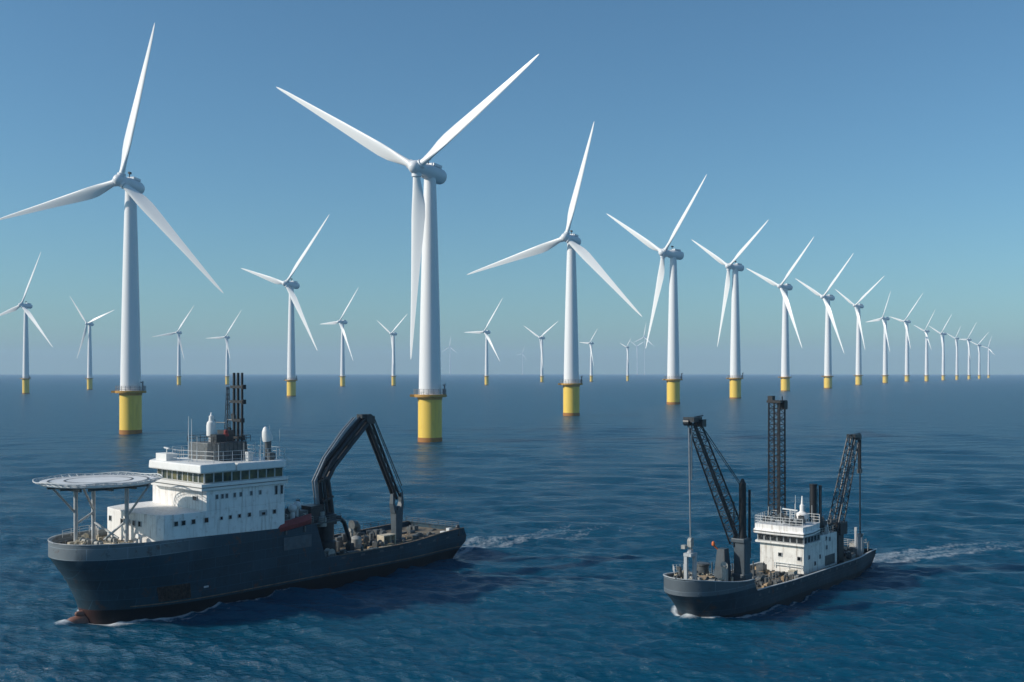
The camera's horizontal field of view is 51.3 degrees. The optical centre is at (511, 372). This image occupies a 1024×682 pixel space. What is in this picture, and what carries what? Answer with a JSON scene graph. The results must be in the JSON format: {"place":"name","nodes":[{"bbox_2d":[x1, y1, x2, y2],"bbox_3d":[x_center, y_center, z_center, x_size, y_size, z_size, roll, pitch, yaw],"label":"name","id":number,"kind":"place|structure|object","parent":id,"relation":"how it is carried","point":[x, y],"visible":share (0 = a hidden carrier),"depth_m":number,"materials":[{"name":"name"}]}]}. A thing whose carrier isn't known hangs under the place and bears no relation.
{"place":"outdoors","nodes":[
{"label":"outdoors","id":0,"kind":"place"},
{"bbox_2d":[0,374,1023,681],"bbox_3d":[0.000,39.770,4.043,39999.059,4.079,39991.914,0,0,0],"label":"sea","id":1,"kind":"structure","parent":0,"point":[566,556],"depth_m":285.23,"materials":[{"name":"blue liquid"}]},
{"bbox_2d":[0,253,51,393],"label":"wind turbine","id":2,"kind":"object","parent":1,"relation":"in","point":[25,307],"visible":0.98,"depth_m":1983.06,"materials":[{"name":"white metal"}]},
{"bbox_2d":[70,297,113,389],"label":"wind turbine","id":3,"kind":"object","parent":1,"relation":"in","point":[89,378],"visible":0.98,"depth_m":2438.72,"materials":[{"name":"white metal"}]},
{"bbox_2d":[0,23,223,434],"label":"wind turbine","id":4,"kind":"object","parent":1,"relation":"in","point":[130,392],"visible":0.98,"depth_m":688.79,"materials":[{"name":"white metal"}]},
{"bbox_2d":[153,306,193,384],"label":"wind turbine","id":5,"kind":"object","parent":1,"relation":"in","point":[178,376],"visible":0.96,"depth_m":3328.58,"materials":[{"name":"white metal"}]},
{"bbox_2d":[209,311,240,384],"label":"wind turbine","id":6,"kind":"object","parent":1,"relation":"in","point":[226,337],"visible":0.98,"depth_m":3436.24,"materials":[{"name":"white metal"}]},
{"bbox_2d":[32,373,466,623],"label":"support ship","id":7,"kind":"object","parent":1,"relation":"on","point":[201,531],"visible":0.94,"depth_m":184.00,"materials":[{"name":"metal"}]},
{"bbox_2d":[279,513,311,534],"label":"rescue boat","id":8,"kind":"object","parent":7,"relation":"on","point":[300,521],"visible":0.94,"depth_m":193.53,"materials":[{"name":"red plastic"}]},
{"bbox_2d":[324,548,334,555],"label":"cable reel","id":9,"kind":"object","parent":7,"relation":"on","point":[328,551],"visible":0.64,"depth_m":203.34,"materials":[{"name":"grey metal"}]},
{"bbox_2d":[351,532,364,548],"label":"storage tank","id":10,"kind":"object","parent":7,"relation":"on","point":[357,540],"visible":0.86,"depth_m":214.61,"materials":[{"name":"white metal"}]},
{"bbox_2d":[377,533,395,544],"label":"deck container","id":11,"kind":"object","parent":7,"relation":"on","point":[386,538],"visible":0.7,"depth_m":218.85,"materials":[{"name":"white metal"}]},
{"bbox_2d":[241,215,328,395],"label":"wind turbine","id":12,"kind":"object","parent":1,"relation":"in","point":[290,287],"visible":1,"depth_m":1762.22,"materials":[{"name":"white metal"}]},
{"bbox_2d":[322,290,356,385],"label":"wind turbine","id":13,"kind":"object","parent":1,"relation":"in","point":[342,376],"visible":0.94,"depth_m":3013.52,"materials":[{"name":"white metal"}]},
{"bbox_2d":[379,317,404,385],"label":"wind turbine","id":14,"kind":"object","parent":1,"relation":"in","point":[394,334],"visible":0.98,"depth_m":3163.66,"materials":[{"name":"white metal"}]},
{"bbox_2d":[277,54,538,441],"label":"wind turbine","id":15,"kind":"object","parent":1,"relation":"in","point":[424,234],"visible":0.98,"depth_m":608.94,"materials":[{"name":"white metal"}]},
{"bbox_2d":[445,338,452,374],"bbox_3d":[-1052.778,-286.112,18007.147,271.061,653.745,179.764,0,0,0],"label":"wind turbine","id":16,"kind":"object","parent":1,"relation":"in","point":[450,358],"visible":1,"depth_m":18022.73,"materials":[{"name":"white metal"}]},
{"bbox_2d":[465,301,500,384],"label":"wind turbine","id":17,"kind":"object","parent":1,"relation":"in","point":[486,333],"visible":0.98,"depth_m":3328.43,"materials":[{"name":"white metal"}]},
{"bbox_2d":[524,321,557,381],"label":"wind turbine","id":18,"kind":"object","parent":1,"relation":"in","point":[541,337],"visible":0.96,"depth_m":4289.77,"materials":[{"name":"white metal"}]},
{"bbox_2d":[467,123,641,415],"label":"wind turbine","id":19,"kind":"object","parent":1,"relation":"in","point":[571,384],"visible":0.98,"depth_m":975.99,"materials":[{"name":"white metal"}]},
{"bbox_2d":[580,328,597,381],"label":"wind turbine","id":20,"kind":"object","parent":1,"relation":"in","point":[591,366],"visible":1,"depth_m":4502.47,"materials":[{"name":"white metal"}]},
{"bbox_2d":[620,342,628,380],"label":"wind turbine","id":21,"kind":"object","parent":1,"relation":"in","point":[627,374],"visible":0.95,"depth_m":4844.18,"materials":[{"name":"white metal"}]},
{"bbox_2d":[633,341,644,374],"bbox_3d":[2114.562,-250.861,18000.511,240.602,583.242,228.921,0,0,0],"label":"wind turbine","id":22,"kind":"object","parent":1,"relation":"in","point":[637,356],"visible":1,"depth_m":18022.07,"materials":[{"name":"white metal"}]},
{"bbox_2d":[633,325,648,374],"bbox_3d":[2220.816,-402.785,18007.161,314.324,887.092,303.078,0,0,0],"label":"wind turbine","id":23,"kind":"object","parent":1,"relation":"in","point":[644,348],"visible":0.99,"depth_m":18024.76,"materials":[{"name":"white metal"}]},
{"bbox_2d":[606,174,706,404],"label":"wind turbine","id":24,"kind":"object","parent":1,"relation":"in","point":[674,378],"visible":0.99,"depth_m":1322.94,"materials":[{"name":"white metal"}]},
{"bbox_2d":[692,220,767,397],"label":"wind turbine","id":25,"kind":"object","parent":1,"relation":"in","point":[736,377],"visible":0.98,"depth_m":1627.46,"materials":[{"name":"white metal"}]},
{"bbox_2d":[663,396,876,616],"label":"crane ship","id":26,"kind":"object","parent":1,"relation":"on","point":[814,552],"visible":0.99,"depth_m":194.55,"materials":[{"name":"metal"}]},
{"bbox_2d":[788,569,797,574],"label":"crate","id":27,"kind":"object","parent":26,"relation":"on","point":[792,571],"visible":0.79,"depth_m":193.91,"materials":[{"name":"beige paint"}]},
{"bbox_2d":[746,237,813,390],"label":"wind turbine","id":28,"kind":"object","parent":1,"relation":"in","point":[785,377],"visible":0.97,"depth_m":2262.52,"materials":[{"name":"white metal"}]},
{"bbox_2d":[795,254,852,387],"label":"wind turbine","id":29,"kind":"object","parent":1,"relation":"in","point":[829,319],"visible":0.92,"depth_m":2637.29,"materials":[{"name":"white metal"}]},
{"bbox_2d":[835,276,883,384],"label":"wind turbine","id":30,"kind":"object","parent":1,"relation":"in","point":[858,375],"visible":0.94,"depth_m":3326.02,"materials":[{"name":"white metal"}]},
{"bbox_2d":[867,291,890,382],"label":"wind turbine","id":31,"kind":"object","parent":1,"relation":"in","point":[885,375],"visible":0.95,"depth_m":3943.93,"materials":[{"name":"white metal"}]},
{"bbox_2d":[889,293,922,381],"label":"wind turbine","id":32,"kind":"object","parent":1,"relation":"in","point":[907,343],"visible":1,"depth_m":4564.48,"materials":[{"name":"white metal"}]},
{"bbox_2d":[914,311,934,380],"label":"wind turbine","id":33,"kind":"object","parent":1,"relation":"in","point":[926,375],"visible":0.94,"depth_m":4665.84,"materials":[{"name":"white metal"}]},
{"bbox_2d":[931,316,950,379],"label":"wind turbine","id":34,"kind":"object","parent":1,"relation":"in","point":[943,375],"visible":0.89,"depth_m":5240.18,"materials":[{"name":"white metal"}]},
{"bbox_2d":[948,331,958,379],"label":"wind turbine","id":35,"kind":"object","parent":1,"relation":"in","point":[956,375],"visible":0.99,"depth_m":5560.02,"materials":[{"name":"white metal"}]},
{"bbox_2d":[960,322,976,378],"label":"wind turbine","id":36,"kind":"object","parent":1,"relation":"in","point":[968,343],"visible":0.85,"depth_m":5920.43,"materials":[{"name":"white metal"}]},
{"bbox_2d":[970,333,987,378],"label":"wind turbine","id":37,"kind":"object","parent":1,"relation":"in","point":[979,369],"visible":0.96,"depth_m":6459.82,"materials":[{"name":"white metal"}]},
{"bbox_2d":[982,336,992,377],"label":"wind turbine","id":38,"kind":"object","parent":1,"relation":"in","point":[988,375],"visible":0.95,"depth_m":7350.88,"materials":[{"name":"white metal"}]},
{"bbox_2d":[0,0,1023,374],"label":"sky","id":39,"kind":"structure","parent":0,"point":[887,134],"materials":[{"name":"blue"}]}
]}

